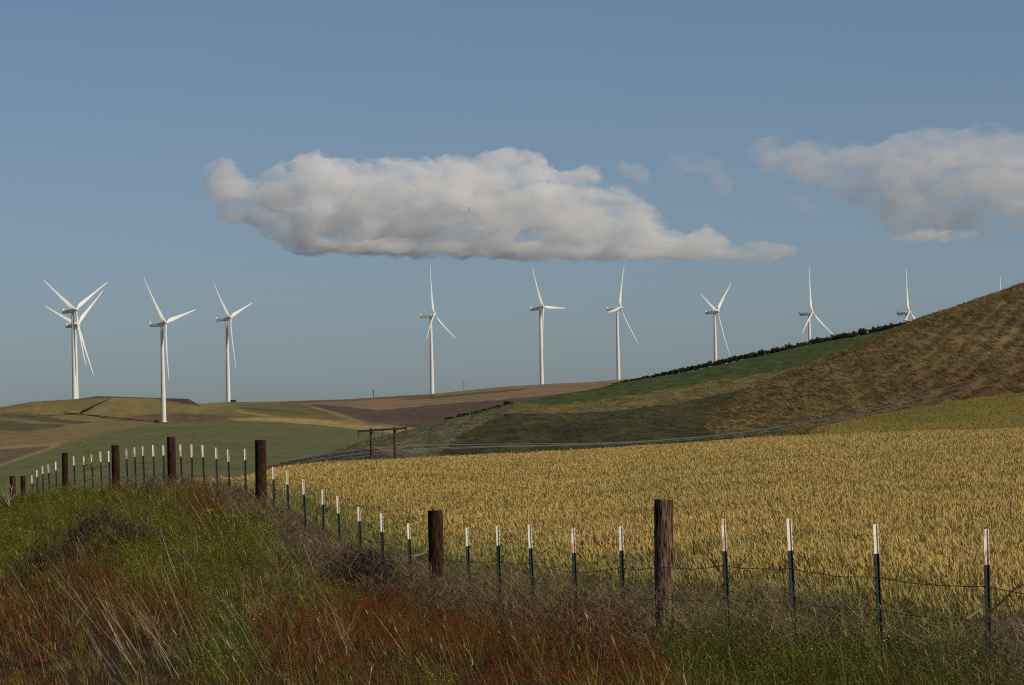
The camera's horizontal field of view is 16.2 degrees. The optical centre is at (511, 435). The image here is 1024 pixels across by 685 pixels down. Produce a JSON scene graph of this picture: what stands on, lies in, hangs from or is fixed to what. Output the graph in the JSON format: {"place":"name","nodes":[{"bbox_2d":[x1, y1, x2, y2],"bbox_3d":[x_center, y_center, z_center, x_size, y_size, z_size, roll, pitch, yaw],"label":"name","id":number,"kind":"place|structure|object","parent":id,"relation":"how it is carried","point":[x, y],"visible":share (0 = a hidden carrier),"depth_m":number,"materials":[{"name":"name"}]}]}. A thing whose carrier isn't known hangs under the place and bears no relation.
{"place":"outdoors","nodes":[
{"label":"outdoors","id":0,"kind":"place"},
{"bbox_2d":[0,379,629,495],"bbox_3d":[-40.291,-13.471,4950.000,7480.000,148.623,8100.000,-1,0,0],"label":"hills","id":1,"kind":"structure","parent":0,"point":[36,435],"depth_m":2744.92,"materials":[{"name":"plant"}]},
{"bbox_2d":[46,290,103,398],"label":"wind turbine","id":2,"kind":"object","parent":1,"relation":"on","point":[80,319],"visible":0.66,"depth_m":3249.29,"materials":[{"name":"paint"}]},
{"bbox_2d":[44,280,106,398],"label":"wind turbine","id":3,"kind":"object","parent":1,"relation":"on","point":[72,310],"visible":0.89,"depth_m":3021.57,"materials":[{"name":"paint"}]},
{"bbox_2d":[144,278,194,421],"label":"wind turbine","id":4,"kind":"object","parent":1,"relation":"on","point":[163,393],"visible":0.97,"depth_m":2823.60,"materials":[{"name":"paint"}]},
{"bbox_2d":[213,282,251,401],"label":"wind turbine","id":5,"kind":"object","parent":1,"relation":"on","point":[228,397],"visible":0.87,"depth_m":3211.79,"materials":[{"name":"paint"}]},
{"bbox_2d":[419,265,455,393],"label":"wind turbine","id":6,"kind":"object","parent":1,"relation":"on","point":[431,316],"visible":0.89,"depth_m":3409.47,"materials":[{"name":"paint"}]},
{"bbox_2d":[529,268,562,383],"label":"wind turbine","id":7,"kind":"object","parent":1,"relation":"on","point":[543,307],"visible":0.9,"depth_m":3529.48,"materials":[{"name":"paint"}]},
{"bbox_2d":[606,269,636,379],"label":"wind turbine","id":8,"kind":"object","parent":1,"relation":"on","point":[616,309],"visible":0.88,"depth_m":3630.55,"materials":[{"name":"paint"}]},
{"bbox_2d":[701,284,730,360],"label":"wind turbine","id":9,"kind":"object","parent":1,"relation":"on","point":[715,311],"visible":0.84,"depth_m":3724.61,"materials":[{"name":"paint"}]},
{"bbox_2d":[799,267,831,341],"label":"wind turbine","id":10,"kind":"object","parent":1,"relation":"on","point":[810,314],"visible":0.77,"depth_m":3757.40,"materials":[{"name":"paint"}]},
{"bbox_2d":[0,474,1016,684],"bbox_3d":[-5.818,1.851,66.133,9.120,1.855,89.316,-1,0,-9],"label":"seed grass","id":11,"kind":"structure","parent":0,"point":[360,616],"depth_m":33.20,"materials":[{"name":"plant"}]},
{"bbox_2d":[0,286,1023,501],"bbox_3d":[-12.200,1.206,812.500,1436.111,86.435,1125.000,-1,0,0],"label":"hillside","id":12,"kind":"structure","parent":0,"point":[774,363],"depth_m":525.66,"materials":[{"name":"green plant"}]},
{"bbox_2d":[266,282,1023,468],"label":"tussock grass","id":13,"kind":"structure","parent":12,"relation":"on","point":[824,363],"depth_m":513.92,"materials":[{"name":"plant"}]},
{"bbox_2d":[354,376,1022,457],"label":"power cable","id":14,"kind":"object","parent":12,"relation":"on","point":[706,438],"visible":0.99,"depth_m":420.82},
{"bbox_2d":[757,350,764,356],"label":"shrub","id":15,"kind":"object","parent":12,"relation":"on","point":[760,352],"visible":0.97,"depth_m":755.96,"materials":[{"name":"green plant"}]},
{"bbox_2d":[809,338,818,343],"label":"shrub","id":16,"kind":"object","parent":12,"relation":"on","point":[814,340],"visible":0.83,"depth_m":777.23,"materials":[{"name":"green plant"}]},
{"bbox_2d":[833,333,845,339],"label":"shrub","id":17,"kind":"object","parent":12,"relation":"on","point":[840,337],"visible":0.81,"depth_m":785.71,"materials":[{"name":"green plant"}]},
{"bbox_2d":[858,330,865,335],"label":"shrub","id":18,"kind":"object","parent":12,"relation":"on","point":[861,332],"visible":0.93,"depth_m":793.31,"materials":[{"name":"green plant"}]},
{"bbox_2d":[883,324,892,329],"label":"shrub","id":19,"kind":"object","parent":12,"relation":"on","point":[887,327],"visible":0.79,"depth_m":798.06,"materials":[{"name":"green plant"}]},
{"bbox_2d":[896,272,914,321],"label":"wind turbine","id":20,"kind":"object","parent":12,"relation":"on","point":[907,313],"visible":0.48,"depth_m":3927.75,"materials":[{"name":"paint"}]},
{"bbox_2d":[0,395,1023,684],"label":"ground","id":21,"kind":"structure","parent":0,"point":[190,625],"depth_m":36.34,"materials":[{"name":"soil"}]},
{"bbox_2d":[0,478,19,506],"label":"dead shrub","id":22,"kind":"object","parent":21,"relation":"on","point":[8,503],"visible":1,"depth_m":115.99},
{"bbox_2d":[9,476,15,497],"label":"wooden post","id":23,"kind":"object","parent":21,"relation":"on","point":[12,482],"visible":0.44,"depth_m":137.90,"materials":[{"name":"brown wood"}]},
{"bbox_2d":[20,476,25,497],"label":"wooden post","id":24,"kind":"object","parent":21,"relation":"on","point":[22,482],"visible":0.48,"depth_m":136.92,"materials":[{"name":"brown wood"}]},
{"bbox_2d":[36,470,37,494],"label":"steel post","id":25,"kind":"object","parent":21,"relation":"on","point":[37,478],"visible":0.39,"depth_m":129.99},
{"bbox_2d":[42,466,43,492],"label":"steel post","id":26,"kind":"object","parent":21,"relation":"on","point":[42,480],"visible":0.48,"depth_m":127.00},
{"bbox_2d":[48,465,49,491],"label":"steel post","id":27,"kind":"object","parent":21,"relation":"on","point":[48,478],"visible":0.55,"depth_m":124.51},
{"bbox_2d":[4,526,98,586],"bbox_3d":[-6.795,1.881,53.502,1.357,1.078,1.397,-1,0,26],"label":"dead bush","id":28,"kind":"object","parent":21,"relation":"on","point":[37,559],"visible":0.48,"depth_m":53.37,"materials":[{"name":"plant"}]},
{"bbox_2d":[55,462,56,487],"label":"steel post","id":29,"kind":"object","parent":21,"relation":"on","point":[56,473],"visible":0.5,"depth_m":122.00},
{"bbox_2d":[62,453,67,491],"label":"wooden post","id":30,"kind":"object","parent":21,"relation":"on","point":[64,468],"visible":0.6,"depth_m":119.42,"materials":[{"name":"brown wood"}]},
{"bbox_2d":[73,457,75,487],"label":"steel post","id":31,"kind":"object","parent":21,"relation":"on","point":[74,470],"visible":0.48,"depth_m":116.99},
{"bbox_2d":[83,456,85,490],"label":"steel post","id":32,"kind":"object","parent":21,"relation":"on","point":[84,471],"visible":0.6,"depth_m":113.99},
{"bbox_2d":[49,497,130,550],"bbox_3d":[-7.287,1.703,63.469,1.726,1.265,1.747,-1,0,-38],"label":"dead bush","id":33,"kind":"object","parent":21,"relation":"on","point":[90,528],"visible":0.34,"depth_m":63.32,"materials":[{"name":"plant"}]},
{"bbox_2d":[79,440,101,485],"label":"tall weed","id":34,"kind":"object","parent":21,"relation":"on","point":[88,451],"visible":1,"depth_m":102.00,"materials":[{"name":"green plant"}]},
{"bbox_2d":[91,455,93,492],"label":"steel post","id":35,"kind":"object","parent":21,"relation":"on","point":[92,473],"visible":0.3,"depth_m":111.99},
{"bbox_2d":[99,452,101,486],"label":"steel post","id":36,"kind":"object","parent":21,"relation":"on","point":[100,467],"visible":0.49,"depth_m":109.97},
{"bbox_2d":[108,451,110,492],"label":"steel post","id":37,"kind":"object","parent":21,"relation":"on","point":[109,467],"visible":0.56,"depth_m":108.49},
{"bbox_2d":[111,445,119,491],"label":"wooden post","id":38,"kind":"object","parent":21,"relation":"on","point":[115,461],"visible":0.67,"depth_m":106.90,"materials":[{"name":"brown wood"}]},
{"bbox_2d":[125,449,128,484],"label":"steel post","id":39,"kind":"object","parent":21,"relation":"on","point":[126,465],"visible":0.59,"depth_m":105.00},
{"bbox_2d":[93,508,173,553],"bbox_3d":[-6.176,1.642,58.493,1.479,0.937,1.428,-1,0,11],"label":"dead bush","id":40,"kind":"object","parent":21,"relation":"on","point":[139,530],"visible":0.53,"depth_m":58.35,"materials":[{"name":"plant"}]},
{"bbox_2d":[133,447,136,485],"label":"steel post","id":41,"kind":"object","parent":21,"relation":"on","point":[135,466],"visible":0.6,"depth_m":103.48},
{"bbox_2d":[142,446,144,482],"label":"steel post","id":42,"kind":"object","parent":21,"relation":"on","point":[143,462],"visible":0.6,"depth_m":101.99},
{"bbox_2d":[152,445,154,486],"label":"steel post","id":43,"kind":"object","parent":21,"relation":"on","point":[153,462],"visible":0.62,"depth_m":100.50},
{"bbox_2d":[162,445,164,482],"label":"steel post","id":44,"kind":"object","parent":21,"relation":"on","point":[163,462],"visible":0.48,"depth_m":98.98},
{"bbox_2d":[167,437,175,487],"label":"wooden post","id":45,"kind":"object","parent":21,"relation":"on","point":[171,458],"visible":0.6,"depth_m":97.90,"materials":[{"name":"brown wood"}]},
{"bbox_2d":[179,444,182,488],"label":"steel post","id":46,"kind":"object","parent":21,"relation":"on","point":[180,463],"visible":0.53,"depth_m":96.70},
{"bbox_2d":[191,444,192,482],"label":"steel post","id":47,"kind":"object","parent":21,"relation":"on","point":[191,461],"visible":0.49,"depth_m":95.50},
{"bbox_2d":[201,445,204,486],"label":"steel post","id":48,"kind":"object","parent":21,"relation":"on","point":[203,464],"visible":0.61,"depth_m":93.99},
{"bbox_2d":[189,476,226,490],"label":"dead bush","id":49,"kind":"object","parent":21,"relation":"on","point":[208,484],"visible":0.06,"depth_m":95.13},
{"bbox_2d":[215,448,217,485],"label":"steel post","id":50,"kind":"object","parent":21,"relation":"on","point":[216,464],"visible":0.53,"depth_m":92.50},
{"bbox_2d":[227,449,230,493],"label":"steel post","id":51,"kind":"object","parent":21,"relation":"on","point":[228,460],"visible":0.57,"depth_m":91.01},
{"bbox_2d":[230,485,254,504],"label":"dead bush","id":52,"kind":"object","parent":21,"relation":"on","point":[241,492],"visible":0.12,"depth_m":89.38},
{"bbox_2d":[244,449,246,496],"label":"steel post","id":53,"kind":"object","parent":21,"relation":"on","point":[245,473],"visible":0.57,"depth_m":89.50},
{"bbox_2d":[239,492,280,509],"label":"dead bush","id":54,"kind":"object","parent":21,"relation":"on","point":[269,495],"visible":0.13,"depth_m":81.90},
{"bbox_2d":[255,440,266,500],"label":"wooden post","id":55,"kind":"object","parent":21,"relation":"on","point":[260,454],"visible":0.73,"depth_m":87.39,"materials":[{"name":"brown wood"}]},
{"bbox_2d":[272,467,274,504],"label":"steel post","id":56,"kind":"object","parent":21,"relation":"on","point":[273,481],"visible":0.45,"depth_m":84.00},
{"bbox_2d":[286,470,288,516],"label":"steel post","id":57,"kind":"object","parent":21,"relation":"on","point":[287,485],"visible":0.51,"depth_m":79.99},
{"bbox_2d":[271,529,317,549],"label":"dead bush","id":58,"kind":"object","parent":21,"relation":"on","point":[292,538],"visible":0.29,"depth_m":64.42,"materials":[{"name":"plant"}]},
{"bbox_2d":[302,479,306,525],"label":"steel post","id":59,"kind":"object","parent":21,"relation":"on","point":[304,500],"visible":0.49,"depth_m":75.98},
{"bbox_2d":[283,532,337,562],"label":"dead bush","id":60,"kind":"object","parent":21,"relation":"on","point":[317,542],"visible":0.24,"depth_m":61.92,"materials":[{"name":"plant"}]},
{"bbox_2d":[297,540,348,574],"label":"dead bush","id":61,"kind":"object","parent":21,"relation":"on","point":[308,563],"visible":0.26,"depth_m":58.96,"materials":[{"name":"plant"}]},
{"bbox_2d":[321,489,324,541],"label":"steel post","id":62,"kind":"object","parent":21,"relation":"on","point":[322,495],"visible":0.52,"depth_m":72.48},
{"bbox_2d":[336,496,341,558],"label":"steel post","id":63,"kind":"object","parent":21,"relation":"on","point":[338,514],"visible":0.48,"depth_m":69.00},
{"bbox_2d":[316,559,365,586],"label":"dead bush","id":64,"kind":"object","parent":21,"relation":"on","point":[340,570],"visible":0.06,"depth_m":56.38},
{"bbox_2d":[357,507,361,570],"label":"steel post","id":65,"kind":"object","parent":21,"relation":"on","point":[359,523],"visible":0.48,"depth_m":65.50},
{"bbox_2d":[312,530,427,605],"bbox_3d":[-2.254,2.203,55.498,2.302,1.592,2.304,-1,0,14],"label":"dead bush","id":66,"kind":"object","parent":21,"relation":"on","point":[366,563],"visible":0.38,"depth_m":55.30,"materials":[{"name":"plant"}]},
{"bbox_2d":[380,513,383,557],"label":"steel post","id":67,"kind":"object","parent":21,"relation":"on","point":[381,527],"visible":0.3,"depth_m":62.00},
{"bbox_2d":[358,427,406,459],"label":"power pole","id":68,"kind":"object","parent":21,"relation":"on","point":[394,429],"visible":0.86,"depth_m":431.80,"materials":[{"name":"brown wood"}]},
{"bbox_2d":[277,363,1022,462],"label":"power cable","id":69,"kind":"object","parent":68,"relation":"attached to","point":[669,439],"visible":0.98,"depth_m":430.22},
{"bbox_2d":[300,369,1023,462],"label":"power cable","id":70,"kind":"object","parent":68,"relation":"attached to","point":[684,438],"visible":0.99,"depth_m":426.50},
{"bbox_2d":[407,523,411,588],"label":"steel post","id":71,"kind":"object","parent":21,"relation":"on","point":[409,539],"visible":0.41,"depth_m":58.98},
{"bbox_2d":[399,566,428,594],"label":"dead bush","id":72,"kind":"object","parent":21,"relation":"on","point":[418,580],"visible":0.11,"depth_m":59.26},
{"bbox_2d":[428,510,444,608],"bbox_3d":[-1.180,2.117,56.002,0.241,1.927,0.243,-1,0,-17],"label":"wooden post","id":73,"kind":"object","parent":21,"relation":"on","point":[435,532],"visible":0.54,"depth_m":55.89,"materials":[{"name":"brown wood"}]},
{"bbox_2d":[35,461,1023,593],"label":"barbed wire","id":74,"kind":"object","parent":73,"relation":"attached to","point":[507,562],"visible":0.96,"depth_m":41.28,"materials":[{"name":"metal"}]},
{"bbox_2d":[704,545,720,571],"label":"broken branch","id":75,"kind":"object","parent":74,"relation":"attached to","point":[717,568],"visible":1,"depth_m":37.29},
{"bbox_2d":[0,478,884,684],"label":"red weeds","id":76,"kind":"object","parent":21,"relation":"on","point":[378,634],"visible":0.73,"depth_m":35.98,"materials":[{"name":"plant"}]},
{"bbox_2d":[420,571,471,603],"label":"dead bush","id":77,"kind":"object","parent":21,"relation":"on","point":[449,590],"visible":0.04,"depth_m":56.87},
{"bbox_2d":[0,479,929,684],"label":"dry stalks","id":78,"kind":"object","parent":21,"relation":"on","point":[126,637],"visible":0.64,"depth_m":33.59,"materials":[{"name":"plant"}]},
{"bbox_2d":[465,528,470,601],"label":"steel post","id":79,"kind":"object","parent":21,"relation":"on","point":[467,549],"visible":0.52,"depth_m":52.98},
{"bbox_2d":[445,596,497,613],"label":"dead bush","id":80,"kind":"object","parent":21,"relation":"on","point":[480,605],"visible":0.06,"depth_m":53.42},
{"bbox_2d":[496,526,502,618],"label":"steel post","id":81,"kind":"object","parent":21,"relation":"on","point":[498,546],"visible":0.54,"depth_m":50.00,"materials":[{"name":"metal"}]},
{"bbox_2d":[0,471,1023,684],"bbox_3d":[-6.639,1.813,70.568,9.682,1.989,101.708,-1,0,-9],"label":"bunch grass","id":82,"kind":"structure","parent":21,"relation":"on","point":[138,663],"depth_m":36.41,"materials":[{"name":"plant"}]},
{"bbox_2d":[0,479,1023,684],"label":"green weeds","id":83,"kind":"object","parent":21,"relation":"on","point":[82,496],"visible":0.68,"depth_m":41.37,"materials":[{"name":"plant"}]},
{"bbox_2d":[0,487,1023,684],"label":"grass","id":84,"kind":"structure","parent":21,"relation":"on","point":[201,532],"depth_m":36.23,"materials":[{"name":"plant"}]},
{"bbox_2d":[1,468,1023,684],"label":"dry brush","id":85,"kind":"object","parent":21,"relation":"on","point":[454,584],"visible":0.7,"depth_m":40.44,"materials":[{"name":"plant"}]},
{"bbox_2d":[720,549,746,587],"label":"broken branch","id":86,"kind":"object","parent":85,"relation":"in","point":[721,586],"visible":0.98,"depth_m":36.99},
{"bbox_2d":[967,609,981,618],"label":"broken branch","id":87,"kind":"object","parent":85,"relation":"on","point":[971,615],"visible":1,"depth_m":30.39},
{"bbox_2d":[981,578,1023,619],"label":"broken branch","id":88,"kind":"object","parent":85,"relation":"on","point":[985,616],"visible":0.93,"depth_m":30.59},
{"bbox_2d":[480,587,550,618],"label":"dead bush","id":89,"kind":"object","parent":21,"relation":"on","point":[513,603],"visible":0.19,"depth_m":50.41,"materials":[{"name":"plant"}]},
{"bbox_2d":[527,524,535,621],"bbox_3d":[0.270,2.044,47.001,0.056,1.770,0.038,-3,0,-19],"label":"steel post","id":90,"kind":"object","parent":21,"relation":"on","point":[530,546],"visible":0.48,"depth_m":46.99,"materials":[{"name":"metal"}]},
{"bbox_2d":[514,599,571,627],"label":"dead bush","id":91,"kind":"object","parent":21,"relation":"on","point":[548,615],"visible":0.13,"depth_m":46.94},
{"bbox_2d":[571,528,578,625],"bbox_3d":[0.790,2.032,44.507,0.056,1.770,0.040,-2,0,-27],"label":"steel post","id":92,"kind":"object","parent":21,"relation":"on","point":[573,548],"visible":0.52,"depth_m":44.50,"materials":[{"name":"metal"}]},
{"bbox_2d":[568,585,617,624],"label":"dead bush","id":93,"kind":"object","parent":21,"relation":"on","point":[593,604],"visible":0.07,"depth_m":44.88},
{"bbox_2d":[185,427,1023,647],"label":"wheat","id":94,"kind":"object","parent":21,"relation":"on","point":[933,503],"visible":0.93,"depth_m":70.61,"materials":[{"name":"plant"}]},
{"bbox_2d":[619,526,625,621],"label":"steel post","id":95,"kind":"object","parent":21,"relation":"on","point":[621,553],"visible":0.48,"depth_m":42.00,"materials":[{"name":"metal"}]},
{"bbox_2d":[601,604,654,627],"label":"dead bush","id":96,"kind":"object","parent":21,"relation":"on","point":[631,615],"visible":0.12,"depth_m":42.86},
{"bbox_2d":[654,499,673,643],"bbox_3d":[1.673,1.690,39.499,0.221,1.994,0.220,0,0,-8],"label":"wooden post","id":97,"kind":"object","parent":21,"relation":"on","point":[663,537],"visible":0.68,"depth_m":39.41,"materials":[{"name":"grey wood"}]},
{"bbox_2d":[44,473,1020,628],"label":"barbed wire","id":98,"kind":"object","parent":97,"relation":"attached to","point":[614,595],"visible":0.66,"depth_m":38.34,"materials":[{"name":"metal"}]},
{"bbox_2d":[645,597,746,644],"bbox_3d":[2.070,2.144,39.604,1.293,0.735,1.467,-1,0,12],"label":"dead bush","id":99,"kind":"object","parent":21,"relation":"on","point":[693,625],"visible":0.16,"depth_m":39.34,"materials":[{"name":"plant"}]},
{"bbox_2d":[721,519,730,649],"bbox_3d":[2.210,1.740,37.002,0.056,1.770,0.039,-3,0,-28],"label":"steel post","id":100,"kind":"object","parent":21,"relation":"on","point":[724,546],"visible":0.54,"depth_m":36.99,"materials":[{"name":"metal"}]},
{"bbox_2d":[706,609,785,649],"bbox_3d":[2.486,2.087,37.497,1.025,0.659,1.053,-1,0,2],"label":"dead bush","id":101,"kind":"object","parent":21,"relation":"on","point":[742,630],"visible":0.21,"depth_m":37.42,"materials":[{"name":"plant"}]},
{"bbox_2d":[737,630,818,649],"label":"dead bush","id":102,"kind":"object","parent":21,"relation":"on","point":[782,639],"visible":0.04,"depth_m":35.96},
{"bbox_2d":[786,519,797,651],"bbox_3d":[2.738,1.690,35.010,0.108,1.771,0.041,-1,0,5],"label":"steel post","id":103,"kind":"object","parent":21,"relation":"on","point":[790,554],"visible":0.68,"depth_m":35.00,"materials":[{"name":"metal"}]},
{"bbox_2d":[789,609,889,654],"bbox_3d":[3.183,2.026,35.019,1.069,0.724,1.071,-1,0,-9],"label":"dead bush","id":104,"kind":"object","parent":21,"relation":"on","point":[840,631],"visible":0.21,"depth_m":34.89,"materials":[{"name":"plant"}]},
{"bbox_2d":[873,524,882,656],"bbox_3d":[3.368,1.695,33.000,0.056,1.770,0.040,-3,1,-34],"label":"steel post","id":105,"kind":"object","parent":21,"relation":"on","point":[876,559],"visible":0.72,"depth_m":32.99,"materials":[{"name":"metal"}]},
{"bbox_2d":[860,618,944,662],"bbox_3d":[3.692,2.013,33.533,0.964,0.654,0.930,-1,0,32],"label":"dead bush","id":106,"kind":"object","parent":21,"relation":"on","point":[898,643],"visible":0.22,"depth_m":33.41,"materials":[{"name":"plant"}]},
{"bbox_2d":[807,392,1023,434],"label":"wheat","id":107,"kind":"object","parent":21,"relation":"on","point":[821,429],"visible":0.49,"depth_m":296.27,"materials":[{"name":"plant"}]},
{"bbox_2d":[915,634,985,667],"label":"dead bush","id":108,"kind":"object","parent":21,"relation":"on","point":[943,647],"visible":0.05,"depth_m":32.40,"materials":[{"name":"plant"}]},
{"bbox_2d":[949,617,1023,674],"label":"dead bush","id":109,"kind":"object","parent":21,"relation":"on","point":[996,646],"visible":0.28,"depth_m":31.33,"materials":[{"name":"plant"}]},
{"bbox_2d":[983,529,991,670],"bbox_3d":[4.100,1.687,30.997,0.056,1.770,0.038,-2,1,-29],"label":"steel post","id":110,"kind":"object","parent":21,"relation":"on","point":[986,564],"visible":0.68,"depth_m":30.98,"materials":[{"name":"metal"}]},
{"bbox_2d":[0,0,1023,406],"label":"sky","id":111,"kind":"structure","parent":0,"point":[312,162],"materials":[{"name":"blue"}]},
{"bbox_2d":[196,471,1023,671],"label":"field edge grass","id":112,"kind":"structure","parent":0,"point":[316,516],"depth_m":47.20,"materials":[{"name":"plant"}]}
]}

